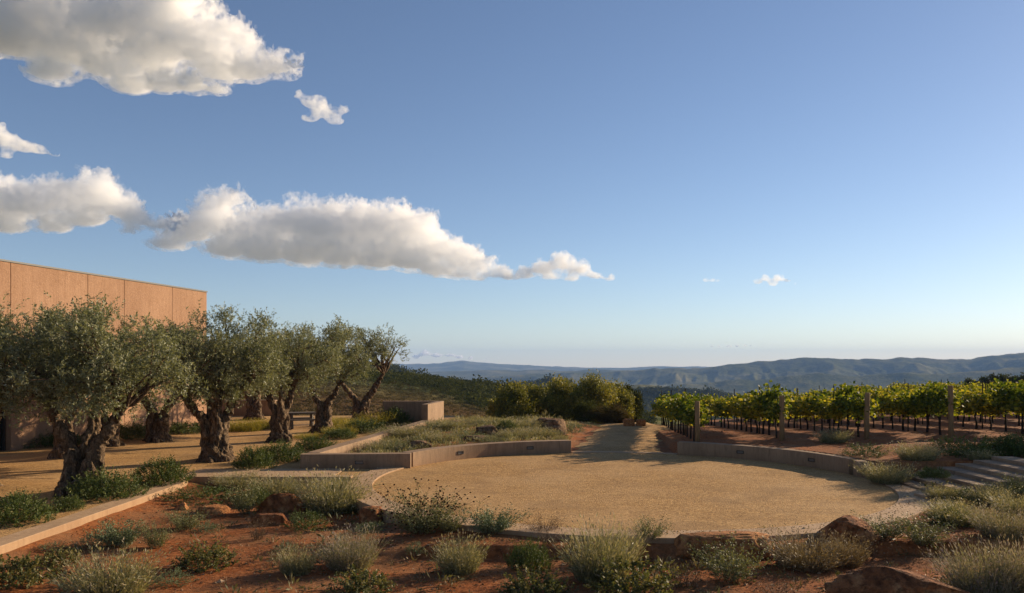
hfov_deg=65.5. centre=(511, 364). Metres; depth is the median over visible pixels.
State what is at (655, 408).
grapevine
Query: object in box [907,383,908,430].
stake
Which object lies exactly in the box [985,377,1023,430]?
grapevine
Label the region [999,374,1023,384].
leafy tree
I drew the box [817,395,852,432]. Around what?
grapevine
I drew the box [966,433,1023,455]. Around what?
shrub
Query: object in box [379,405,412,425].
shrub
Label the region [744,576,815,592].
twiggy shrub
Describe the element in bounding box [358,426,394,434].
grass tuft
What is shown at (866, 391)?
grapevine
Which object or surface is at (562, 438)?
grass tuft
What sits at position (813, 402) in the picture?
grapevine
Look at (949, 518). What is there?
grass tuft
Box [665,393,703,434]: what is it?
grapevine
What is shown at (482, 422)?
cushion plant
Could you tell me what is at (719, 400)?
grapevine
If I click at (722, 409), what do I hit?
grapevine
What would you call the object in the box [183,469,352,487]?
footpath slab
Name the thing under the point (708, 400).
grapevine
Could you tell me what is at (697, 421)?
timber post
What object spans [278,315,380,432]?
olive tree
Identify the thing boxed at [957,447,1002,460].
grass tuft
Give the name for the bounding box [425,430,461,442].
grass tuft
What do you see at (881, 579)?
rock
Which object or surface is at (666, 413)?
grapevine
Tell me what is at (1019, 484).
sagebrush
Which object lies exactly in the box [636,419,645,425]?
stone block
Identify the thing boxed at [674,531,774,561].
rock
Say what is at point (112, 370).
olive tree
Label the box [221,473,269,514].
sagebrush
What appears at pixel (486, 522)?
sagebrush
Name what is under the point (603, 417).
evergreen shrub
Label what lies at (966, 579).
lavender
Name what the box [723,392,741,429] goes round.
grapevine
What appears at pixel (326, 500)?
grass tuft
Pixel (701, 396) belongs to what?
grapevine
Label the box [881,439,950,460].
grass tuft
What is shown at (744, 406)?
grapevine
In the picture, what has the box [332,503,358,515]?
groundcover
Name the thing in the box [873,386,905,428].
grapevine
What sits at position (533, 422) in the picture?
grass tuft
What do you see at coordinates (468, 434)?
cushion plant
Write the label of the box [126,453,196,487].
shrub
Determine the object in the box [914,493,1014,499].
step kerb
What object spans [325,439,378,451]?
twiggy shrub
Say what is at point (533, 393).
leafy tree
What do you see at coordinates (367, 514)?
rock
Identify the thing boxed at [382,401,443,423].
end wall
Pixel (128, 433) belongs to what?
shrub
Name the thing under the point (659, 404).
grapevine
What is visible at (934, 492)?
grass tuft
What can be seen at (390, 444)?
cushion plant
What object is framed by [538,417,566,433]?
rock
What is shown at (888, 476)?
grass tuft
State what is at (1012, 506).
grass tuft
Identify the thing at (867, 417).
timber post
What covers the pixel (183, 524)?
sagebrush
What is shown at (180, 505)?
rock
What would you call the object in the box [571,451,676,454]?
threshold
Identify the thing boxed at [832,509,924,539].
sagebrush
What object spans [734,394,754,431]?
grapevine
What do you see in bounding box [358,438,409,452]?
grass tuft
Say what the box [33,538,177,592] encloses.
grass tuft
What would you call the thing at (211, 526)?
cushion plant
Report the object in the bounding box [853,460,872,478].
stair wall
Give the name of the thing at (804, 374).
hills
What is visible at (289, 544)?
cushion plant
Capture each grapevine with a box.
[650,395,664,425]
[651,394,670,424]
[654,400,666,426]
[656,391,669,427]
[657,394,671,428]
[659,397,675,431]
[660,396,673,430]
[664,397,678,432]
[665,393,684,433]
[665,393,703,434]
[671,392,689,436]
[673,391,703,438]
[673,399,721,441]
[696,393,712,423]
[702,395,721,424]
[703,394,717,425]
[708,396,727,426]
[710,396,732,427]
[715,394,733,427]
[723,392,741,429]
[725,394,744,429]
[730,393,747,430]
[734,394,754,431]
[736,389,758,432]
[743,380,792,434]
[744,393,767,433]
[758,388,797,437]
[783,388,799,427]
[789,393,810,429]
[789,394,804,428]
[793,390,820,430]
[799,389,831,430]
[810,395,849,431]
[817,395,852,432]
[826,381,863,432]
[834,386,883,436]
[860,387,873,392]
[868,386,888,427]
[870,391,880,427]
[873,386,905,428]
[879,388,928,430]
[891,390,924,431]
[897,382,914,388]
[902,381,942,431]
[916,381,968,434]
[946,382,961,389]
[953,383,995,428]
[953,389,983,426]
[961,386,985,421]
[964,380,986,387]
[965,393,1012,429]
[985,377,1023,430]
[994,380,1023,433]
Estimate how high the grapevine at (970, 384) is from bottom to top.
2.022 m
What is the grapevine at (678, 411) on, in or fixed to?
on the ground at (497, 550)
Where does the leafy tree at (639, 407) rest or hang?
on the ground at (497, 550)
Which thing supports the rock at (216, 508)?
on the ground at (497, 550)
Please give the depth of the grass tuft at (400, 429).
32.35 m
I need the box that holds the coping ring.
[347,467,930,543]
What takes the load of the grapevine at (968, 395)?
on the ground at (497, 550)
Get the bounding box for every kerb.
[0,478,187,553]
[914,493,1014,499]
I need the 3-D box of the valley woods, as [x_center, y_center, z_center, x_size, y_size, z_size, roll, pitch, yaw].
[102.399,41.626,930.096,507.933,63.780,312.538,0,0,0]
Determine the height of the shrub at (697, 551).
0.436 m
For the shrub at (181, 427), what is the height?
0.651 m
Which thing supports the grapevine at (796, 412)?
on the ground at (497, 550)
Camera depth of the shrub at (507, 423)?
33.93 m
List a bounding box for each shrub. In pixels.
[0,486,63,528]
[23,428,81,448]
[49,495,86,511]
[60,464,153,502]
[119,419,145,439]
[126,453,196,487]
[169,420,200,435]
[231,443,278,469]
[239,510,277,540]
[243,485,272,506]
[253,437,310,462]
[293,434,336,450]
[318,427,359,439]
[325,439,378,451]
[343,416,388,433]
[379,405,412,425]
[496,418,517,431]
[503,535,555,573]
[510,508,575,531]
[534,523,570,545]
[564,397,610,422]
[584,402,633,422]
[609,409,629,422]
[646,555,717,588]
[685,537,713,557]
[732,525,781,559]
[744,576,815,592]
[843,529,887,558]
[911,466,953,479]
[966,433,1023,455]
[994,431,1023,456]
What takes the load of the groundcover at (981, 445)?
on the ground at (497, 550)
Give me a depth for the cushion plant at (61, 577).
12.20 m
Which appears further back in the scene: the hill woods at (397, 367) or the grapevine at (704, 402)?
the hill woods at (397, 367)
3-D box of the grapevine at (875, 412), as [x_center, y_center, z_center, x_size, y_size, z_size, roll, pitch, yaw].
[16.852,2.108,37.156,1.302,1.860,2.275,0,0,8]
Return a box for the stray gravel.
[349,467,924,543]
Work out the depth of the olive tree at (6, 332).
19.36 m
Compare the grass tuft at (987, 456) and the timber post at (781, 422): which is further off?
the timber post at (781, 422)
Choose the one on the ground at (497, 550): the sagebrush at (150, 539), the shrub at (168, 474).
the sagebrush at (150, 539)
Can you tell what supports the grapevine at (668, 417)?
on the ground at (497, 550)
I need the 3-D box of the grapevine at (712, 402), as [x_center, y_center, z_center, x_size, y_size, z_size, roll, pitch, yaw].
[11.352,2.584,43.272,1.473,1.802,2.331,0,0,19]
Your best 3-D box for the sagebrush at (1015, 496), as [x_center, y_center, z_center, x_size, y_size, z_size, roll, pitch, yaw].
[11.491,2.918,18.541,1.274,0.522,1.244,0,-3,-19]
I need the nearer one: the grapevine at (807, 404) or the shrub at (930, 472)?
the shrub at (930, 472)
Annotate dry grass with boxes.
[746,520,868,573]
[813,530,881,568]
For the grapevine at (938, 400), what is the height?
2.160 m
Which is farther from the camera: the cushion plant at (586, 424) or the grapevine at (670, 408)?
the cushion plant at (586, 424)
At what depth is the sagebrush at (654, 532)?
14.69 m
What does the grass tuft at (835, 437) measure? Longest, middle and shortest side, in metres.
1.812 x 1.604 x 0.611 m
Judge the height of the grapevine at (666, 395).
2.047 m
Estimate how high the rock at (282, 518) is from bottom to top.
0.525 m
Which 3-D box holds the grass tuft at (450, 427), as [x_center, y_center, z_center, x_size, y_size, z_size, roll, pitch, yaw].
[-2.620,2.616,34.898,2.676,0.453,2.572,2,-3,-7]
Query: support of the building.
on the ground at (497, 550)
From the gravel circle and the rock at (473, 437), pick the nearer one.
the gravel circle
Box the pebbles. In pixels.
[64,423,1023,592]
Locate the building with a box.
[0,259,207,450]
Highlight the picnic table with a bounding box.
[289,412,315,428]
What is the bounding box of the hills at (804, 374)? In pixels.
[221,353,1023,424]
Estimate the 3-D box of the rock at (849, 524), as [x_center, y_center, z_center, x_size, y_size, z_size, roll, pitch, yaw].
[6.287,3.188,14.884,1.044,0.727,0.905,0,0,0]
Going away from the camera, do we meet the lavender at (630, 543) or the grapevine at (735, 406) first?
the lavender at (630, 543)
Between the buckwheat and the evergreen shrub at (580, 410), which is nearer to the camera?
the buckwheat
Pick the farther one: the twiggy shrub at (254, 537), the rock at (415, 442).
the rock at (415, 442)
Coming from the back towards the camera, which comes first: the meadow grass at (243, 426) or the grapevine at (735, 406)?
the meadow grass at (243, 426)
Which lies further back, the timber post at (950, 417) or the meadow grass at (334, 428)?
the meadow grass at (334, 428)
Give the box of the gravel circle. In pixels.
[372,453,898,529]
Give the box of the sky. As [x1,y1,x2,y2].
[0,0,1023,367]
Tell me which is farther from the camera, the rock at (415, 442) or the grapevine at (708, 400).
the grapevine at (708, 400)
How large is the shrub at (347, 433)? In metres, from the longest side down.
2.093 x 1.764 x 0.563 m
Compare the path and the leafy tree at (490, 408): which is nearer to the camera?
the path
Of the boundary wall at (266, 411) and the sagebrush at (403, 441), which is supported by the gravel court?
the boundary wall at (266, 411)
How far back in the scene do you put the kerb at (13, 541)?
16.44 m
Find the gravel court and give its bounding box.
[0,416,467,537]
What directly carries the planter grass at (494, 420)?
on the ground at (497, 550)
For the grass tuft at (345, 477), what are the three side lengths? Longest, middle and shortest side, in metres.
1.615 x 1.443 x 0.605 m
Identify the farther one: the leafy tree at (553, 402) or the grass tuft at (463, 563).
the leafy tree at (553, 402)
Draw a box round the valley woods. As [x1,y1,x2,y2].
[447,373,742,419]
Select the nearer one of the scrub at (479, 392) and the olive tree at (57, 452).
the olive tree at (57, 452)
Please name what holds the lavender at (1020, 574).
on the ground at (497, 550)
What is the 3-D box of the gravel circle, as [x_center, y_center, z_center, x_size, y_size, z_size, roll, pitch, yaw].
[3.101,3.200,22.100,13.739,0.016,13.739,0,0,0]
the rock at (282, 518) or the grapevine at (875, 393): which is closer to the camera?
the rock at (282, 518)
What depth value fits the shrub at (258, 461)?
24.36 m
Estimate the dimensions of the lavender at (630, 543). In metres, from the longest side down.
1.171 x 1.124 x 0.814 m
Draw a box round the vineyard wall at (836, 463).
[677,441,858,474]
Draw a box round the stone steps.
[897,456,1023,492]
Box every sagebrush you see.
[82,516,148,547]
[136,517,181,548]
[157,503,208,530]
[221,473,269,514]
[387,435,425,444]
[402,420,453,429]
[427,504,469,531]
[456,502,529,534]
[472,434,511,441]
[623,513,675,542]
[681,530,780,582]
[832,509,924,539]
[894,510,967,547]
[970,480,1023,499]
[998,470,1023,493]
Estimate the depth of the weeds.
13.56 m
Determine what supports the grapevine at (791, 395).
on the ground at (497, 550)
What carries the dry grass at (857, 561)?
on the ground at (497, 550)
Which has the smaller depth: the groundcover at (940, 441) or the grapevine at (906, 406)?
the groundcover at (940, 441)
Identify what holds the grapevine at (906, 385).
on the ground at (497, 550)
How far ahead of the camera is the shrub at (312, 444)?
29.68 m
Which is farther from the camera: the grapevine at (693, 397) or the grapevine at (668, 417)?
the grapevine at (668, 417)
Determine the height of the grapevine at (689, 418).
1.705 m
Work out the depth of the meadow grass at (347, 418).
41.31 m
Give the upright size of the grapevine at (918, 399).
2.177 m
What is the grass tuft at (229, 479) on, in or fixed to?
on the ground at (497, 550)
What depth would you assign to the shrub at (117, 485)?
18.90 m
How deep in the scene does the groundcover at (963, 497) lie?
18.36 m
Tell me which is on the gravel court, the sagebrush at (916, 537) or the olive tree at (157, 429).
the olive tree at (157, 429)
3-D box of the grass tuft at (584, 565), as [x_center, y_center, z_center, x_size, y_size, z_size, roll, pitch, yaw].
[1.385,2.956,12.783,1.667,1.094,1.827,-1,2,45]
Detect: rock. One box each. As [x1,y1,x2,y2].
[53,566,79,576]
[174,502,188,509]
[196,504,230,514]
[251,513,288,525]
[255,493,305,513]
[359,506,382,524]
[407,440,431,449]
[464,435,487,440]
[475,424,498,435]
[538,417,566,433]
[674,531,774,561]
[818,515,881,544]
[824,566,969,592]
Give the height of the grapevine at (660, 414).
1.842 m
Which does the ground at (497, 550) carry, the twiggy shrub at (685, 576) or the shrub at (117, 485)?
the twiggy shrub at (685, 576)
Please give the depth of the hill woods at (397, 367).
622.36 m
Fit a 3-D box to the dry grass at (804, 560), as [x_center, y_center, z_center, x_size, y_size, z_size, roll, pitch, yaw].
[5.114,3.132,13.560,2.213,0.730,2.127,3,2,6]
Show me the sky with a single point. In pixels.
(562, 183)
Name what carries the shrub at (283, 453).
on the gravel court
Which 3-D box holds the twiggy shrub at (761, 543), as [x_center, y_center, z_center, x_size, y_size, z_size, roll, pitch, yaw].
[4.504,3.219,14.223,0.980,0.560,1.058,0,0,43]
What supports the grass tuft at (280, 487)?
on the ground at (497, 550)
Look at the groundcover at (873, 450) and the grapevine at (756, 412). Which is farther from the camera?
the grapevine at (756, 412)
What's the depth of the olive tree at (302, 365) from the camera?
33.00 m
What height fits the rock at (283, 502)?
0.816 m
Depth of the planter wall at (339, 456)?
24.59 m
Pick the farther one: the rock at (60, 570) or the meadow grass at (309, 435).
the meadow grass at (309, 435)
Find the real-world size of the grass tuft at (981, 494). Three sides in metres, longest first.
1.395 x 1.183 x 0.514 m
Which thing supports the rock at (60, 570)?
on the ground at (497, 550)
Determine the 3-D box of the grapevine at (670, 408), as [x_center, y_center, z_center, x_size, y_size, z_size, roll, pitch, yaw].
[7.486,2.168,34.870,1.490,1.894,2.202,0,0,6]
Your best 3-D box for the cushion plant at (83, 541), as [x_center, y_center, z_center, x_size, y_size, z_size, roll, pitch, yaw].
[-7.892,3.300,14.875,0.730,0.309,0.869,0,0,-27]
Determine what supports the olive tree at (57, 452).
on the gravel court
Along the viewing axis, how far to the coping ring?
16.02 m
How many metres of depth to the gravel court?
26.37 m
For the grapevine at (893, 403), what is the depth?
33.47 m
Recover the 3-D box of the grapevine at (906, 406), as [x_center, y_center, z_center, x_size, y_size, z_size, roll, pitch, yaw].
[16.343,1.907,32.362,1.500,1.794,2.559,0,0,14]
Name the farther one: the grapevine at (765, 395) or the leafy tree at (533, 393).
the leafy tree at (533, 393)
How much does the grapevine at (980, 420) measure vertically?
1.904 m
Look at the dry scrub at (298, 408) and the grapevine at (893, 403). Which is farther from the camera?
the dry scrub at (298, 408)
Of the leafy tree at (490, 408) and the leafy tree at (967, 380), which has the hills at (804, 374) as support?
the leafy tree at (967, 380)
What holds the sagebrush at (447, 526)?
on the ground at (497, 550)
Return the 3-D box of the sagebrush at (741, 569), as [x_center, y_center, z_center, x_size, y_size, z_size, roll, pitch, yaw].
[3.515,3.088,12.810,1.464,0.775,1.582,-2,1,34]
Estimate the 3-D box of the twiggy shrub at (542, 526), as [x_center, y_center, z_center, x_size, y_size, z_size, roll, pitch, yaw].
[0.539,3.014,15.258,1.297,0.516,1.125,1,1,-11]
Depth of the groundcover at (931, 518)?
16.10 m
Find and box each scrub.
[224,371,493,417]
[309,368,657,423]
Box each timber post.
[695,401,699,441]
[779,396,784,439]
[864,393,869,438]
[948,385,953,437]
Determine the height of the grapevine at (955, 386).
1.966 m
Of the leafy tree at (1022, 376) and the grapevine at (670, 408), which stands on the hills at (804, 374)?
the leafy tree at (1022, 376)
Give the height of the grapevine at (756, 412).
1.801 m
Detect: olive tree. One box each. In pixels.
[0,291,209,498]
[0,292,92,485]
[11,308,121,458]
[78,320,154,446]
[105,313,200,442]
[137,298,292,462]
[230,342,266,420]
[236,306,347,442]
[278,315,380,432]
[337,322,409,419]
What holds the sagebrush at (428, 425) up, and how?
on the ground at (497, 550)
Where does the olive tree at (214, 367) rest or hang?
on the gravel court
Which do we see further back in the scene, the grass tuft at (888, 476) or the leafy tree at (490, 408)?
the leafy tree at (490, 408)
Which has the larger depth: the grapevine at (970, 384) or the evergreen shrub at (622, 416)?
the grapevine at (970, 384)
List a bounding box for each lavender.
[304,523,394,572]
[589,521,651,563]
[918,534,1023,592]
[960,501,1023,540]
[973,532,1023,592]
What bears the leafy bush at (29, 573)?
on the ground at (497, 550)
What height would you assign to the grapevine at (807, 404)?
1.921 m
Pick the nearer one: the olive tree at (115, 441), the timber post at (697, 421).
the timber post at (697, 421)
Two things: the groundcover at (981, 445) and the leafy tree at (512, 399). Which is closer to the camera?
the groundcover at (981, 445)
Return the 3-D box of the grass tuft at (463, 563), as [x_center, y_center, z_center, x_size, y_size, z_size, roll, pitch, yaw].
[-0.904,3.146,13.357,1.276,0.719,1.239,-2,2,30]
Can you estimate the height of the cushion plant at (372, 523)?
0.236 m
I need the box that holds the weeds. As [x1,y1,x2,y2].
[56,478,1023,592]
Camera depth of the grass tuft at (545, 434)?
32.55 m
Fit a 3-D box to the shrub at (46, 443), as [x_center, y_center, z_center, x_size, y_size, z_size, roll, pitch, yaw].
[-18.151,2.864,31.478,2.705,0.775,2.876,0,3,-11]
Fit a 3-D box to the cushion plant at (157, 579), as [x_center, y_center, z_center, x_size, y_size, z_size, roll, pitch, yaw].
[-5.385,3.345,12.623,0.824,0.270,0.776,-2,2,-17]
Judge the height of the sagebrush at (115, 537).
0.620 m
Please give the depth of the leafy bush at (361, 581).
12.00 m
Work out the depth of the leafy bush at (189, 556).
13.55 m
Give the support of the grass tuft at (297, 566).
on the ground at (497, 550)
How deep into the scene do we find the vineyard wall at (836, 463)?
26.31 m
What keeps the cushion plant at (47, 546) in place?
on the ground at (497, 550)
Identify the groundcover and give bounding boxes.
[153,482,245,505]
[283,508,331,532]
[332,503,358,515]
[837,442,888,457]
[917,506,973,528]
[925,435,976,456]
[941,435,1003,458]
[942,486,992,504]
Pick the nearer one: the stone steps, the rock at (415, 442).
the stone steps
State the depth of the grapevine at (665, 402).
37.06 m
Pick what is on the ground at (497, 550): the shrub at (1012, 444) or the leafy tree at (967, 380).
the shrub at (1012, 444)
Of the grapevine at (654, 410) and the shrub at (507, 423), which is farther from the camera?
the grapevine at (654, 410)
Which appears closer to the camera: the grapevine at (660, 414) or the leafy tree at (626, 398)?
the grapevine at (660, 414)
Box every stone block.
[623,418,634,425]
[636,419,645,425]
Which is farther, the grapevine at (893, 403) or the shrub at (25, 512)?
the grapevine at (893, 403)
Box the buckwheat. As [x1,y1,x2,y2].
[360,477,489,534]
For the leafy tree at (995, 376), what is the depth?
149.91 m
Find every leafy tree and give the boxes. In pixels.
[484,398,497,417]
[489,378,540,419]
[523,377,551,417]
[536,372,577,419]
[559,369,619,422]
[605,378,636,416]
[623,380,647,421]
[962,377,980,384]
[975,375,1002,385]
[987,372,1005,381]
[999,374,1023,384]
[1009,372,1023,382]
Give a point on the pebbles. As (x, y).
(221, 581)
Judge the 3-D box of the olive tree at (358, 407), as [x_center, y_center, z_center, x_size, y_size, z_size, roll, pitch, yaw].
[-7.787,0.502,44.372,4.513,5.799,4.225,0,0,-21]
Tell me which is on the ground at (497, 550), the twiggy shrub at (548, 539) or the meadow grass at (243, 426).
the twiggy shrub at (548, 539)
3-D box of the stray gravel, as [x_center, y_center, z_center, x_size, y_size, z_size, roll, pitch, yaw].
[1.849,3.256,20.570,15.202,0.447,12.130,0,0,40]
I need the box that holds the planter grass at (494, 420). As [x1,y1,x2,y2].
[348,412,582,452]
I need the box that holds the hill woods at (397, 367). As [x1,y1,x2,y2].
[337,359,737,418]
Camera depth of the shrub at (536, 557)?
13.45 m
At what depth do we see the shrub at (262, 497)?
19.75 m
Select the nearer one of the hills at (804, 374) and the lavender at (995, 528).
the lavender at (995, 528)
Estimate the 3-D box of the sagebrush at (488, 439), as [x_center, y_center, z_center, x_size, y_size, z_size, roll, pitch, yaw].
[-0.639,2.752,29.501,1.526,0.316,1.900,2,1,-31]
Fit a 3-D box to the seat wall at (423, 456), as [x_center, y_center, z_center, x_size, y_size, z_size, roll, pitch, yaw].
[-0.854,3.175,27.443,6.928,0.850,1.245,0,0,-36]
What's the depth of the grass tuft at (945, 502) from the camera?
17.24 m
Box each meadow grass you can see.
[228,417,268,431]
[254,417,269,428]
[293,431,325,439]
[318,424,359,434]
[332,416,351,426]
[332,416,375,429]
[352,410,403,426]
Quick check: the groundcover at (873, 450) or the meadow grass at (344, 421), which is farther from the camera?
the meadow grass at (344, 421)
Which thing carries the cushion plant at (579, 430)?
on the ground at (497, 550)
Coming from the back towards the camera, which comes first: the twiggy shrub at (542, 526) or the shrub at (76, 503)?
the shrub at (76, 503)
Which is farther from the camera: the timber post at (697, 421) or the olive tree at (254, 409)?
the olive tree at (254, 409)
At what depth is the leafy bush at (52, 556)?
13.66 m
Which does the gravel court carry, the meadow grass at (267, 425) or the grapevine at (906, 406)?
the meadow grass at (267, 425)
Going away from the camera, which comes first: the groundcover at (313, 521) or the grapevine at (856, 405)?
the groundcover at (313, 521)
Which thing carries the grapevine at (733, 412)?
on the ground at (497, 550)
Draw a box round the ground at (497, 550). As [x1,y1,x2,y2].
[0,413,1023,592]
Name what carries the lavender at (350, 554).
on the ground at (497, 550)
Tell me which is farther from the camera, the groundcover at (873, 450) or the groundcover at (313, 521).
the groundcover at (873, 450)
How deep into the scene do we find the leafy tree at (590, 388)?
49.32 m
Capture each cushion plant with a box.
[34,540,73,552]
[46,566,106,592]
[69,532,107,552]
[148,566,198,589]
[190,519,220,533]
[273,539,301,553]
[352,521,392,534]
[380,441,407,450]
[404,541,427,554]
[454,430,484,438]
[470,419,495,425]
[566,422,583,432]
[581,421,600,426]
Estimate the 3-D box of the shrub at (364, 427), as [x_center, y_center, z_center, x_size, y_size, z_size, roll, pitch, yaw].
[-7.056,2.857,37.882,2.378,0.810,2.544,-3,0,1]
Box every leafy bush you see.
[0,551,62,589]
[40,545,81,568]
[168,540,239,572]
[321,563,395,592]
[495,564,575,592]
[582,553,680,592]
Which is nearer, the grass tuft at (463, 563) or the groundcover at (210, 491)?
the grass tuft at (463, 563)
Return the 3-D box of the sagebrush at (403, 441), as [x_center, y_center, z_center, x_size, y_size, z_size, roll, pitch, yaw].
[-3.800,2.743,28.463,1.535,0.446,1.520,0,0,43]
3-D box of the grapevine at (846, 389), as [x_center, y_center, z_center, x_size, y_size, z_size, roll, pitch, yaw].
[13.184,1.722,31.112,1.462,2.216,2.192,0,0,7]
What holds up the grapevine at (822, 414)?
on the ground at (497, 550)
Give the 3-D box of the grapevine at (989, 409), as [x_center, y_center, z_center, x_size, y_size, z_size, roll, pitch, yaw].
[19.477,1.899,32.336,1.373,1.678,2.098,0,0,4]
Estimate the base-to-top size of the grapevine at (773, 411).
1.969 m
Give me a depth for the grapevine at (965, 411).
34.51 m
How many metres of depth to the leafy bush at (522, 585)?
11.86 m
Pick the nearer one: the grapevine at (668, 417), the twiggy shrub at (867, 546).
the twiggy shrub at (867, 546)
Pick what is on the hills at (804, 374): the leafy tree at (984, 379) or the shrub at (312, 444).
the leafy tree at (984, 379)
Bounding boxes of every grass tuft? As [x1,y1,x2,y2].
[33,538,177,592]
[205,467,263,489]
[237,469,316,495]
[266,540,324,576]
[281,465,383,515]
[308,472,360,493]
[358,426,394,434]
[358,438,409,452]
[381,423,443,437]
[421,529,494,575]
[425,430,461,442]
[429,420,481,429]
[493,427,539,438]
[500,417,547,428]
[511,425,561,437]
[541,435,572,439]
[548,511,656,585]
[809,427,856,443]
[849,458,918,484]
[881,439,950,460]
[915,481,964,501]
[915,494,1013,527]
[929,496,970,511]
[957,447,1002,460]
[961,482,1015,504]
[984,489,1023,517]
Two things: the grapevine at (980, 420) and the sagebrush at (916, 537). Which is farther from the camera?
the grapevine at (980, 420)
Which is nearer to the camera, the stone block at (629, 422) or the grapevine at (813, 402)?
the grapevine at (813, 402)
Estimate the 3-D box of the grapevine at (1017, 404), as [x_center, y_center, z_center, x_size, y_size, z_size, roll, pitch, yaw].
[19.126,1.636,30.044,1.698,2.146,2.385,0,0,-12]
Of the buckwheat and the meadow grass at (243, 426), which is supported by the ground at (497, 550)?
the buckwheat
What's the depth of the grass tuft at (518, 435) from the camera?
31.26 m
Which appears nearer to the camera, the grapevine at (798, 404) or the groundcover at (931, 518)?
the groundcover at (931, 518)
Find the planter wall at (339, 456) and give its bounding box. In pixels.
[300,420,429,468]
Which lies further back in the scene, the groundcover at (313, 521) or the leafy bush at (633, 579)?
the groundcover at (313, 521)
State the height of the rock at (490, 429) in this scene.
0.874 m
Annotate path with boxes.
[574,422,688,452]
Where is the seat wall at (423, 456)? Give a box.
[404,440,570,466]
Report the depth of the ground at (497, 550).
14.78 m
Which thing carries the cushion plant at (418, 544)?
on the ground at (497, 550)
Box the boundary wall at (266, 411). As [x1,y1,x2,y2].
[222,400,276,415]

